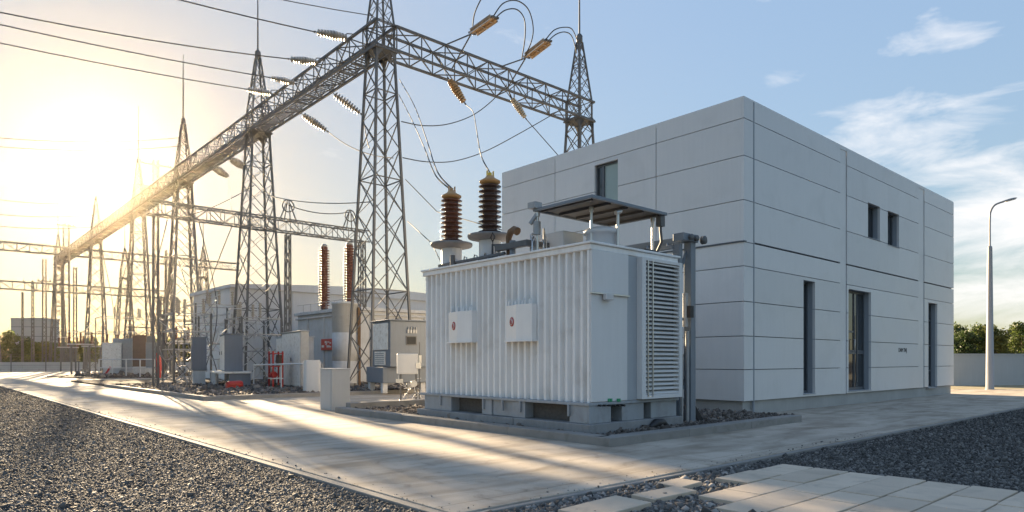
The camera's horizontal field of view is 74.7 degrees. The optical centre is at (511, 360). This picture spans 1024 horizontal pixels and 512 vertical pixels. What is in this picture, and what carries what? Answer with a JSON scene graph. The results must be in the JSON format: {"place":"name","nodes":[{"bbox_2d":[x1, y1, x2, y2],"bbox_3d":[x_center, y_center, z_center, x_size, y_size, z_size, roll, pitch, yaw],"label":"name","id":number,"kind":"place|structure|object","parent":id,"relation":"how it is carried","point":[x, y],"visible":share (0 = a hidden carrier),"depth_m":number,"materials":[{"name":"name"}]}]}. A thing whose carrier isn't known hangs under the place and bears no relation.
{"place":"outdoors","nodes":[
{"label":"outdoors","id":0,"kind":"place"},
{"bbox_2d":[10,318,59,344],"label":"grey block house","id":1,"kind":"structure","parent":0,"point":[16,325],"depth_m":139.50,"materials":[{"name":"paint"}]},
{"bbox_2d":[115,235,134,338],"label":"lattice tower","id":2,"kind":"structure","parent":0,"point":[120,293],"depth_m":113.09,"materials":[{"name":"metal"}]},
{"bbox_2d":[190,284,425,378],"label":"equipment hall","id":3,"kind":"structure","parent":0,"point":[302,295],"depth_m":55.28,"materials":[{"name":"metal"}]},
{"bbox_2d":[0,370,1023,511],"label":"path","id":4,"kind":"structure","parent":0,"point":[454,469],"depth_m":13.25,"materials":[{"name":"concrete"}]},
{"bbox_2d":[67,324,93,373],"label":"disconnector","id":5,"kind":"object","parent":4,"relation":"on","point":[80,340],"visible":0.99,"depth_m":77.89,"materials":[{"name":"metal"}]},
{"bbox_2d":[47,374,191,378],"bbox_3d":[-38.814,1.565,71.924,18.274,0.110,24.100,0,0,-36],"label":"gravel bed","id":6,"kind":"object","parent":4,"relation":"on","point":[66,376],"visible":0.34,"depth_m":61.17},
{"bbox_2d":[102,343,121,373],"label":"switch cabinet","id":7,"kind":"object","parent":6,"relation":"on","point":[111,350],"visible":0.77,"depth_m":66.40,"materials":[{"name":"metal"}]},
{"bbox_2d":[112,338,132,372],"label":"switch cabinet","id":8,"kind":"object","parent":6,"relation":"on","point":[126,343],"visible":0.42,"depth_m":67.45,"materials":[{"name":"metal"}]},
{"bbox_2d":[88,307,160,371],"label":"pipe rack","id":9,"kind":"object","parent":6,"relation":"on","point":[120,315],"visible":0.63,"depth_m":72.00,"materials":[{"name":"metal"}]},
{"bbox_2d":[74,370,191,376],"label":"gravel stones","id":10,"kind":"object","parent":6,"relation":"on","point":[102,374],"visible":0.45,"depth_m":62.94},
{"bbox_2d":[132,335,146,373],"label":"switch cabinet","id":11,"kind":"object","parent":6,"relation":"on","point":[139,342],"visible":0.89,"depth_m":66.25,"materials":[{"name":"metal"}]},
{"bbox_2d":[146,343,156,374],"bbox_3d":[-34.690,-0.105,64.617,1.060,3.210,1.000,0,0,-28],"label":"switch cabinet","id":12,"kind":"object","parent":6,"relation":"on","point":[148,354],"visible":0.66,"depth_m":64.15,"materials":[{"name":"grey metal"}]},
{"bbox_2d":[98,359,154,376],"bbox_3d":[-35.799,0.728,62.250,7.132,1.743,0.120,0,0,21],"label":"guard rail","id":13,"kind":"object","parent":4,"relation":"on","point":[112,367],"visible":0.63,"depth_m":62.20,"materials":[{"name":"metal"}]},
{"bbox_2d":[159,296,163,359],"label":"lattice post","id":14,"kind":"object","parent":4,"relation":"on","point":[161,304],"visible":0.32,"depth_m":91.14,"materials":[{"name":"metal"}]},
{"bbox_2d":[0,280,163,298],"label":"gantry beam","id":15,"kind":"structure","parent":14,"relation":"on","point":[59,290],"depth_m":84.30,"materials":[{"name":"metal"}]},
{"bbox_2d":[164,250,172,369],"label":"lattice post","id":16,"kind":"object","parent":4,"relation":"on","point":[165,278],"visible":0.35,"depth_m":87.95,"materials":[{"name":"metal"}]},
{"bbox_2d":[71,378,275,385],"bbox_3d":[-11.126,1.560,49.202,31.200,0.120,31.700,0,0,-42],"label":"gravel bed","id":17,"kind":"object","parent":4,"relation":"on","point":[103,382],"visible":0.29,"depth_m":47.82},
{"bbox_2d":[152,215,158,385],"bbox_3d":[-19.788,-3.202,37.275,0.305,9.704,0.305,0,0,-42],"label":"lattice post","id":18,"kind":"object","parent":17,"relation":"on","point":[153,295],"visible":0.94,"depth_m":37.24,"materials":[{"name":"metal"}]},
{"bbox_2d":[159,297,232,382],"bbox_3d":[-20.873,-1.182,43.121,4.593,5.636,5.643,0,0,-42],"label":"pipe rack","id":19,"kind":"object","parent":17,"relation":"on","point":[178,312],"visible":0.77,"depth_m":43.03,"materials":[{"name":"metal"}]},
{"bbox_2d":[190,337,207,383],"bbox_3d":[-18.956,0.045,40.614,0.910,2.910,1.000,0,0,-28],"label":"switch cabinet","id":20,"kind":"object","parent":17,"relation":"on","point":[198,354],"visible":1,"depth_m":40.23,"materials":[{"name":"metal"}]},
{"bbox_2d":[179,289,248,380],"bbox_3d":[-21.582,-1.700,48.323,4.469,6.600,3.677,0,0,-42],"label":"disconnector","id":21,"kind":"object","parent":17,"relation":"on","point":[219,303],"visible":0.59,"depth_m":48.44,"materials":[{"name":"metal"}]},
{"bbox_2d":[210,371,251,384],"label":"platform","id":22,"kind":"structure","parent":17,"relation":"on","point":[244,377],"depth_m":37.44,"materials":[{"name":"metal"}]},
{"bbox_2d":[219,333,243,370],"bbox_3d":[-16.307,-0.455,38.957,1.060,2.110,3.100,0,0,-28],"label":"switch cabinet","id":23,"kind":"object","parent":22,"relation":"on","point":[231,352],"visible":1,"depth_m":37.65,"materials":[{"name":"metal"}]},
{"bbox_2d":[218,302,283,381],"bbox_3d":[-17.124,-1.230,44.550,4.753,5.660,4.871,0,0,-42],"label":"pipe rack","id":24,"kind":"object","parent":17,"relation":"on","point":[239,314],"visible":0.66,"depth_m":44.73,"materials":[{"name":"metal"}]},
{"bbox_2d":[113,379,425,395],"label":"gravel stones","id":25,"kind":"object","parent":17,"relation":"on","point":[220,389],"visible":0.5,"depth_m":33.77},
{"bbox_2d":[268,351,283,386],"bbox_3d":[-12.947,0.500,36.752,0.618,2.000,1.100,0,0,-32],"label":"red rack","id":26,"kind":"object","parent":17,"relation":"on","point":[273,375],"visible":0.88,"depth_m":36.45,"materials":[{"name":"metal"}]},
{"bbox_2d":[284,234,291,331],"bbox_3d":[-14.236,-3.178,42.618,0.390,9.657,0.390,0,0,-42],"label":"lattice post","id":27,"kind":"object","parent":17,"relation":"on","point":[288,307],"visible":0.69,"depth_m":42.59,"materials":[{"name":"metal"}]},
{"bbox_2d":[275,336,313,382],"bbox_3d":[-13.391,0.020,41.377,1.710,2.960,2.300,0,0,-36],"label":"control kiosk","id":28,"kind":"object","parent":17,"relation":"on","point":[279,346],"visible":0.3,"depth_m":40.94,"materials":[{"name":"grey metal"}]},
{"bbox_2d":[281,330,309,386],"bbox_3d":[-12.115,-0.080,37.480,0.560,3.060,3.700,0,0,-34],"label":"switch cabinet","id":29,"kind":"object","parent":17,"relation":"on","point":[295,346],"visible":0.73,"depth_m":36.54,"materials":[{"name":"metal"}]},
{"bbox_2d":[303,360,322,391],"bbox_3d":[-9.238,0.790,31.001,0.955,1.620,0.850,0,0,-22],"label":"white kiosk","id":30,"kind":"object","parent":17,"relation":"on","point":[311,375],"visible":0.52,"depth_m":30.68,"materials":[{"name":"paint"}]},
{"bbox_2d":[347,0,418,387],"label":"lattice tower","id":31,"kind":"structure","parent":17,"relation":"on","point":[382,55],"depth_m":37.52,"materials":[{"name":"metal"}]},
{"bbox_2d":[249,17,396,131],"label":"gantry beam","id":32,"kind":"structure","parent":31,"relation":"attached to","point":[276,112],"depth_m":42.82,"materials":[{"name":"metal"}]},
{"bbox_2d":[244,87,274,95],"bbox_3d":[-17.335,-18.502,46.165,2.225,0.491,0.504,-7,5,-41],"label":"insulator string","id":33,"kind":"object","parent":32,"relation":"hanging from","point":[260,91],"visible":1,"depth_m":46.10,"materials":[{"name":"ceramic"}]},
{"bbox_2d":[0,42,243,88],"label":"power line","id":34,"kind":"object","parent":33,"relation":"attached to","point":[117,66],"visible":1,"depth_m":40.33,"materials":[{"name":"metal"}]},
{"bbox_2d":[268,76,297,84],"bbox_3d":[-14.820,-18.129,43.467,2.047,0.452,0.464,-5,3,-42],"label":"insulator string","id":35,"kind":"object","parent":32,"relation":"attached to","point":[283,80],"visible":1,"depth_m":43.39,"materials":[{"name":"ceramic"}]},
{"bbox_2d":[0,24,267,77],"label":"power line","id":36,"kind":"object","parent":35,"relation":"attached to","point":[127,51],"visible":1,"depth_m":37.45,"materials":[{"name":"metal"}]},
{"bbox_2d":[287,56,320,64],"bbox_3d":[-12.694,-18.299,40.971,2.224,0.491,0.504,-14,9,-41],"label":"insulator string","id":37,"kind":"object","parent":32,"relation":"attached to","point":[302,60],"visible":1,"depth_m":40.87,"materials":[{"name":"ceramic"}]},
{"bbox_2d":[0,12,286,58],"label":"power line","id":38,"kind":"object","parent":37,"relation":"attached to","point":[136,37],"visible":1,"depth_m":34.77,"materials":[{"name":"metal"}]},
{"bbox_2d":[301,113,328,132],"bbox_3d":[-14.156,-17.047,48.056,0.589,0.574,2.600,0,-18,40],"label":"insulator string","id":39,"kind":"object","parent":32,"relation":"hanging from","point":[313,121],"visible":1,"depth_m":47.93,"materials":[{"name":"ceramic"}]},
{"bbox_2d":[313,29,351,40],"bbox_3d":[-10.156,-18.408,37.974,2.406,0.531,0.545,-11,7,-41],"label":"insulator string","id":40,"kind":"object","parent":32,"relation":"hanging from","point":[333,35],"visible":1,"depth_m":37.86,"materials":[{"name":"ceramic"}]},
{"bbox_2d":[179,0,312,31],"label":"power line","id":41,"kind":"object","parent":40,"relation":"attached to","point":[244,15],"visible":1,"depth_m":34.66,"materials":[{"name":"metal"}]},
{"bbox_2d":[333,92,361,114],"bbox_3d":[-10.944,-17.031,44.447,2.644,0.584,0.599,29,-19,-39],"label":"insulator string","id":42,"kind":"object","parent":32,"relation":"hanging from","point":[346,102],"visible":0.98,"depth_m":44.33,"materials":[{"name":"ceramic"}]},
{"bbox_2d":[366,319,425,392],"bbox_3d":[-5.474,-0.190,32.426,2.350,3.420,2.400,0,0,-34],"label":"switch box","id":43,"kind":"object","parent":17,"relation":"on","point":[392,338],"visible":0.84,"depth_m":31.57,"materials":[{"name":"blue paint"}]},
{"bbox_2d":[373,323,387,349],"bbox_3d":[-6.250,-1.125,31.866,0.057,1.250,1.770,0,0,-34],"label":"door","id":44,"kind":"structure","parent":43,"relation":"in","point":[380,331],"depth_m":31.78,"materials":[{"name":"metal"}]},
{"bbox_2d":[563,0,595,152],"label":"lattice tower","id":45,"kind":"structure","parent":17,"relation":"on","point":[578,123],"depth_m":48.42,"materials":[{"name":"metal"}]},
{"bbox_2d":[386,25,594,120],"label":"gantry beam","id":46,"kind":"structure","parent":45,"relation":"attached to","point":[475,69],"depth_m":42.56,"materials":[{"name":"metal"}]},
{"bbox_2d":[446,34,471,68],"bbox_3d":[-3.121,-18.038,39.179,0.510,1.426,2.075,0,0,-42],"label":"arm bracket","id":47,"kind":"object","parent":46,"relation":"attached to","point":[469,35],"visible":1,"depth_m":39.17,"materials":[{"name":"metal"}]},
{"bbox_2d":[468,14,498,35],"bbox_3d":[-1.601,-18.692,37.450,0.655,0.310,2.580,0,1,-36],"label":"twin insulator","id":48,"kind":"object","parent":47,"relation":"attached to","point":[483,25],"visible":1,"depth_m":37.26,"materials":[{"name":"ceramic"}]},
{"bbox_2d":[502,58,525,88],"bbox_3d":[0.113,-18.029,42.135,0.510,1.407,1.959,0,0,-42],"label":"arm bracket","id":49,"kind":"object","parent":46,"relation":"attached to","point":[523,59],"visible":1,"depth_m":42.12,"materials":[{"name":"metal"}]},
{"bbox_2d":[523,38,551,59],"bbox_3d":[1.519,-18.723,40.350,0.677,0.320,2.667,0,-1,-30],"label":"twin insulator","id":50,"kind":"object","parent":49,"relation":"attached to","point":[539,47],"visible":1,"depth_m":40.14,"materials":[{"name":"ceramic"}]},
{"bbox_2d":[104,384,425,400],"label":"kerb","id":51,"kind":"structure","parent":4,"relation":"on","point":[222,397],"depth_m":29.52,"materials":[{"name":"concrete"}]},
{"bbox_2d":[320,368,350,410],"bbox_3d":[-5.759,0.927,21.850,0.680,1.345,0.830,0,0,-42],"label":"pillar box","id":52,"kind":"object","parent":4,"relation":"on","point":[334,387],"visible":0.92,"depth_m":21.56,"materials":[{"name":"paint"}]},
{"bbox_2d":[321,371,330,408],"bbox_3d":[-6.006,0.945,21.629,0.011,1.190,0.700,0,0,-42],"label":"door","id":53,"kind":"structure","parent":52,"relation":"in","point":[325,375],"depth_m":21.57,"materials":[{"name":"paint"}]},
{"bbox_2d":[331,301,360,384],"bbox_3d":[-9.791,-0.910,39.485,1.600,5.020,1.640,0,0,-42],"label":"cylindrical tank","id":54,"kind":"object","parent":4,"relation":"on","point":[340,323],"visible":0.74,"depth_m":38.87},
{"bbox_2d":[294,298,425,381],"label":"switch house","id":55,"kind":"structure","parent":4,"relation":"on","point":[317,324],"depth_m":45.77,"materials":[{"name":"metal"}]},
{"bbox_2d":[318,244,329,309],"bbox_3d":[-13.102,-5.785,46.834,0.798,4.670,0.798,0,0,-42],"label":"post insulator","id":56,"kind":"object","parent":55,"relation":"on","point":[324,276],"visible":0.96,"depth_m":46.62,"materials":[{"name":"red ceramic"}]},
{"bbox_2d":[343,242,355,301],"bbox_3d":[-11.156,-5.785,46.076,0.838,4.670,0.838,0,0,-42],"label":"post insulator","id":57,"kind":"object","parent":55,"relation":"on","point":[349,251],"visible":0.68,"depth_m":45.84,"materials":[{"name":"red ceramic"}]},
{"bbox_2d":[357,242,366,306],"bbox_3d":[-10.285,-5.778,46.001,0.470,4.658,0.470,0,0,-42],"label":"lattice post","id":58,"kind":"object","parent":55,"relation":"on","point":[362,248],"visible":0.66,"depth_m":45.96,"materials":[{"name":"metal"}]},
{"bbox_2d":[146,199,369,243],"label":"gantry beam","id":59,"kind":"structure","parent":58,"relation":"on","point":[238,225],"depth_m":40.72,"materials":[{"name":"metal"}]},
{"bbox_2d":[346,399,424,408],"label":"kerb","id":60,"kind":"structure","parent":4,"relation":"on","point":[397,403],"depth_m":21.32,"materials":[{"name":"concrete"}]},
{"bbox_2d":[396,342,421,399],"bbox_3d":[-3.939,0.450,25.657,1.005,2.300,0.484,0,0,-12],"label":"instrument stand","id":61,"kind":"object","parent":4,"relation":"on","point":[408,363],"visible":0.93,"depth_m":25.48,"materials":[{"name":"paint"}]},
{"bbox_2d":[0,385,1023,511],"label":"path edging","id":62,"kind":"object","parent":4,"relation":"on","point":[384,498],"depth_m":10.16,"materials":[{"name":"concrete"}]},
{"bbox_2d":[335,407,801,446],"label":"kerb","id":63,"kind":"structure","parent":4,"relation":"on","point":[614,440],"depth_m":14.69,"materials":[{"name":"concrete"}]},
{"bbox_2d":[355,404,794,434],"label":"gravel stones","id":64,"kind":"object","parent":4,"relation":"on","point":[715,415],"visible":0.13,"depth_m":17.52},
{"bbox_2d":[502,96,953,412],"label":"control building","id":65,"kind":"structure","parent":4,"relation":"on","point":[824,271],"depth_m":22.47,"materials":[{"name":"concrete"}]},
{"bbox_2d":[595,160,617,200],"bbox_3d":[3.377,-6.119,23.367,0.365,1.529,1.085,0,0,-42],"label":"window","id":66,"kind":"structure","parent":65,"relation":"in","point":[606,174],"depth_m":23.39,"materials":[{"name":"blue glass"}]},
{"bbox_2d":[793,281,815,394],"bbox_3d":[9.721,-0.768,22.290,0.887,3.759,0.365,0,0,-42],"label":"window","id":67,"kind":"structure","parent":65,"relation":"in","point":[807,368],"depth_m":22.60,"materials":[{"name":"grey"}]},
{"bbox_2d":[848,290,870,391],"bbox_3d":[12.831,-0.740,25.069,2.121,3.741,0.381,0,0,-42],"label":"door","id":68,"kind":"structure","parent":65,"relation":"in","point":[859,315],"depth_m":25.54,"materials":[{"name":"grey"}]},
{"bbox_2d":[867,203,879,240],"bbox_3d":[13.833,-5.339,25.950,1.224,1.359,0.365,0,0,-42],"label":"window","id":69,"kind":"structure","parent":65,"relation":"in","point":[872,210],"depth_m":26.33,"materials":[{"name":"grey"}]},
{"bbox_2d":[887,211,898,247],"bbox_3d":[15.349,-5.306,27.299,1.276,1.400,0.365,0,0,-42],"label":"window","id":70,"kind":"structure","parent":65,"relation":"in","point":[892,218],"depth_m":27.71,"materials":[{"name":"grey"}]},
{"bbox_2d":[924,303,937,388],"bbox_3d":[18.962,-0.679,30.515,1.258,3.869,0.365,0,0,-42],"label":"window","id":71,"kind":"structure","parent":65,"relation":"in","point":[931,307],"depth_m":30.93,"materials":[{"name":"grey"}]},
{"bbox_2d":[985,197,1016,389],"bbox_3d":[26.958,-3.691,36.965,1.677,10.582,0.454,0,0,3],"label":"street lamp","id":72,"kind":"object","parent":4,"relation":"on","point":[989,385],"visible":1,"depth_m":36.89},
{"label":"gravel bed","id":73,"kind":"structure","parent":4,"relation":"on","visible":0},
{"bbox_2d":[417,170,681,433],"bbox_3d":[0.675,-1.620,16.813,3.365,6.440,6.370,0,0,-42],"label":"power transformer","id":74,"kind":"object","parent":73,"relation":"on","point":[567,330],"visible":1,"depth_m":15.07,"materials":[{"name":"metal"}]},
{"bbox_2d":[626,232,706,422],"bbox_3d":[2.632,-0.735,18.025,0.900,4.570,5.370,0,0,-42],"label":"cable support frame","id":75,"kind":"object","parent":73,"relation":"on","point":[689,241],"visible":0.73,"depth_m":16.09,"materials":[{"name":"grey metal"}]},
{"bbox_2d":[0,368,1023,511],"bbox_3d":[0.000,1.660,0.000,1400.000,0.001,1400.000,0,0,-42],"label":"ground","id":76,"kind":"structure","parent":0,"point":[372,501],"depth_m":14.27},
{"bbox_2d":[0,330,20,361],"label":"tree","id":77,"kind":"object","parent":76,"relation":"on","point":[9,338],"visible":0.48,"depth_m":125.13,"materials":[{"name":"green plant"}]},
{"bbox_2d":[7,336,32,362],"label":"tree","id":78,"kind":"object","parent":76,"relation":"on","point":[15,351],"visible":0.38,"depth_m":123.80,"materials":[{"name":"green plant"}]},
{"bbox_2d":[23,279,41,361],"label":"lattice post","id":79,"kind":"object","parent":76,"relation":"on","point":[33,347],"visible":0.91,"depth_m":117.90,"materials":[{"name":"metal"}]},
{"bbox_2d":[18,340,50,366],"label":"tree","id":80,"kind":"object","parent":76,"relation":"on","point":[27,350],"visible":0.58,"depth_m":123.08,"materials":[{"name":"green plant"}]},
{"bbox_2d":[37,259,51,361],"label":"lattice post","id":81,"kind":"object","parent":76,"relation":"on","point":[45,288],"visible":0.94,"depth_m":121.92,"materials":[{"name":"metal"}]},
{"bbox_2d":[48,203,67,361],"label":"lattice tower","id":82,"kind":"structure","parent":76,"relation":"on","point":[52,326],"depth_m":121.89,"materials":[{"name":"metal"}]},
{"bbox_2d":[54,255,62,361],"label":"lattice post","id":83,"kind":"object","parent":76,"relation":"on","point":[61,303],"visible":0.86,"depth_m":107.91,"materials":[{"name":"metal"}]},
{"bbox_2d":[56,222,75,361],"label":"lattice post","id":84,"kind":"object","parent":76,"relation":"on","point":[68,274],"visible":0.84,"depth_m":107.89,"materials":[{"name":"metal"}]},
{"bbox_2d":[73,267,76,361],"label":"lattice post","id":85,"kind":"object","parent":76,"relation":"on","point":[74,310],"visible":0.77,"depth_m":117.82,"materials":[{"name":"metal"}]},
{"bbox_2d":[81,174,107,371],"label":"lattice tower","id":86,"kind":"structure","parent":76,"relation":"on","point":[90,265],"depth_m":96.49,"materials":[{"name":"metal"}]},
{"bbox_2d":[53,230,97,265],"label":"gantry beam","id":87,"kind":"structure","parent":86,"relation":"attached to","point":[85,242],"depth_m":105.00,"materials":[{"name":"metal"}]},
{"bbox_2d":[90,199,141,239],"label":"gantry beam","id":88,"kind":"structure","parent":86,"relation":"attached to","point":[116,224],"depth_m":86.80,"materials":[{"name":"metal"}]},
{"bbox_2d":[0,240,239,270],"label":"gantry beam","id":89,"kind":"structure","parent":86,"relation":"attached to","point":[85,256],"depth_m":96.42,"materials":[{"name":"metal"}]},
{"bbox_2d":[0,362,190,371],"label":"boundary wall","id":90,"kind":"structure","parent":76,"relation":"on","point":[52,366],"depth_m":98.17,"materials":[{"name":"grey concrete"}]},
{"bbox_2d":[124,106,151,337],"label":"lattice tower","id":91,"kind":"structure","parent":76,"relation":"on","point":[142,214],"depth_m":78.21,"materials":[{"name":"metal"}]},
{"bbox_2d":[137,159,171,342],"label":"lattice post","id":92,"kind":"object","parent":76,"relation":"on","point":[157,165],"visible":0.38,"depth_m":111.95,"materials":[{"name":"metal"}]},
{"bbox_2d":[161,55,198,376],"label":"lattice tower","id":93,"kind":"structure","parent":76,"relation":"on","point":[188,185],"depth_m":65.14,"materials":[{"name":"metal"}]},
{"bbox_2d":[132,166,188,211],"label":"gantry beam","id":94,"kind":"structure","parent":93,"relation":"attached to","point":[167,193],"depth_m":70.91,"materials":[{"name":"metal"}]},
{"bbox_2d":[176,112,265,181],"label":"gantry beam","id":95,"kind":"structure","parent":93,"relation":"attached to","point":[208,162],"depth_m":57.44,"materials":[{"name":"metal"}]},
{"bbox_2d":[198,223,208,290],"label":"lattice tower","id":96,"kind":"structure","parent":76,"relation":"on","point":[205,278],"depth_m":111.99,"materials":[{"name":"metal"}]},
{"bbox_2d":[0,386,421,511],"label":"gravel stones","id":97,"kind":"object","parent":76,"relation":"on","point":[248,487],"visible":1,"depth_m":9.56,"materials":[{"name":"gravel"}]},
{"bbox_2d":[232,0,283,379],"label":"lattice tower","id":98,"kind":"structure","parent":76,"relation":"on","point":[260,135],"depth_m":50.96,"materials":[{"name":"metal"}]},
{"bbox_2d":[487,464,762,511],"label":"gravel stones","id":99,"kind":"object","parent":76,"relation":"on","point":[686,506],"visible":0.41,"depth_m":7.92,"materials":[{"name":"gravel"}]},
{"bbox_2d":[631,486,695,502],"bbox_3d":[1.829,1.615,8.053,0.800,0.070,0.340,-1,1,-38],"label":"paving slab","id":100,"kind":"object","parent":99,"relation":"on","point":[673,493],"depth_m":7.97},
{"bbox_2d":[657,478,701,488],"bbox_3d":[2.179,1.615,8.713,0.500,0.070,0.360,-1,1,-45],"label":"paving slab","id":101,"kind":"object","parent":99,"relation":"on","point":[685,483],"depth_m":8.67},
{"bbox_2d":[503,409,1023,511],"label":"gravel stones","id":102,"kind":"object","parent":76,"relation":"on","point":[963,474],"visible":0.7,"depth_m":11.35,"materials":[{"name":"gravel"}]},
{"bbox_2d":[558,495,650,511],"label":"paving slab","id":103,"kind":"object","parent":102,"relation":"on","point":[615,503],"depth_m":7.31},
{"bbox_2d":[954,328,985,353],"bbox_3d":[39.258,-0.579,57.927,4.314,4.579,3.575,0,0,-33],"label":"tree","id":104,"kind":"object","parent":76,"relation":"on","point":[966,342],"visible":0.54,"depth_m":57.44,"materials":[{"name":"green plant"}]},
{"bbox_2d":[979,324,1015,353],"bbox_3d":[41.570,-0.753,57.187,3.170,4.927,3.031,0,0,-18],"label":"tree","id":105,"kind":"object","parent":76,"relation":"on","point":[1001,343],"visible":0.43,"depth_m":56.38,"materials":[{"name":"green plant"}]},
{"bbox_2d":[1007,321,1023,353],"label":"tree","id":106,"kind":"object","parent":76,"relation":"on","point":[1016,343],"visible":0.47,"depth_m":57.49,"materials":[{"name":"green plant"}]},
{"bbox_2d":[0,0,1023,360],"label":"sky","id":107,"kind":"structure","parent":0,"point":[930,92],"materials":[{"name":"blue"}]},
{"bbox_2d":[699,464,1023,511],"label":"paving","id":108,"kind":"structure","parent":0,"point":[785,488],"depth_m":8.01,"materials":[{"name":"concrete"}]},
{"bbox_2d":[951,385,1023,388],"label":"verge","id":109,"kind":"structure","parent":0,"point":[995,387],"depth_m":39.39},
{"bbox_2d":[951,354,1023,385],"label":"boundary wall","id":110,"kind":"structure","parent":109,"relation":"on","point":[969,369],"depth_m":42.50,"materials":[{"name":"concrete"}]},
{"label":"power line","id":111,"kind":"object","parent":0,"visible":0},
{"bbox_2d":[447,76,465,104],"bbox_3d":[-3.332,-16.238,40.400,0.540,2.263,0.554,-35,-11,15],"label":"insulator string","id":112,"kind":"object","parent":111,"relation":"hanging from","point":[456,89],"visible":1,"depth_m":40.29,"materials":[{"name":"ceramic"}]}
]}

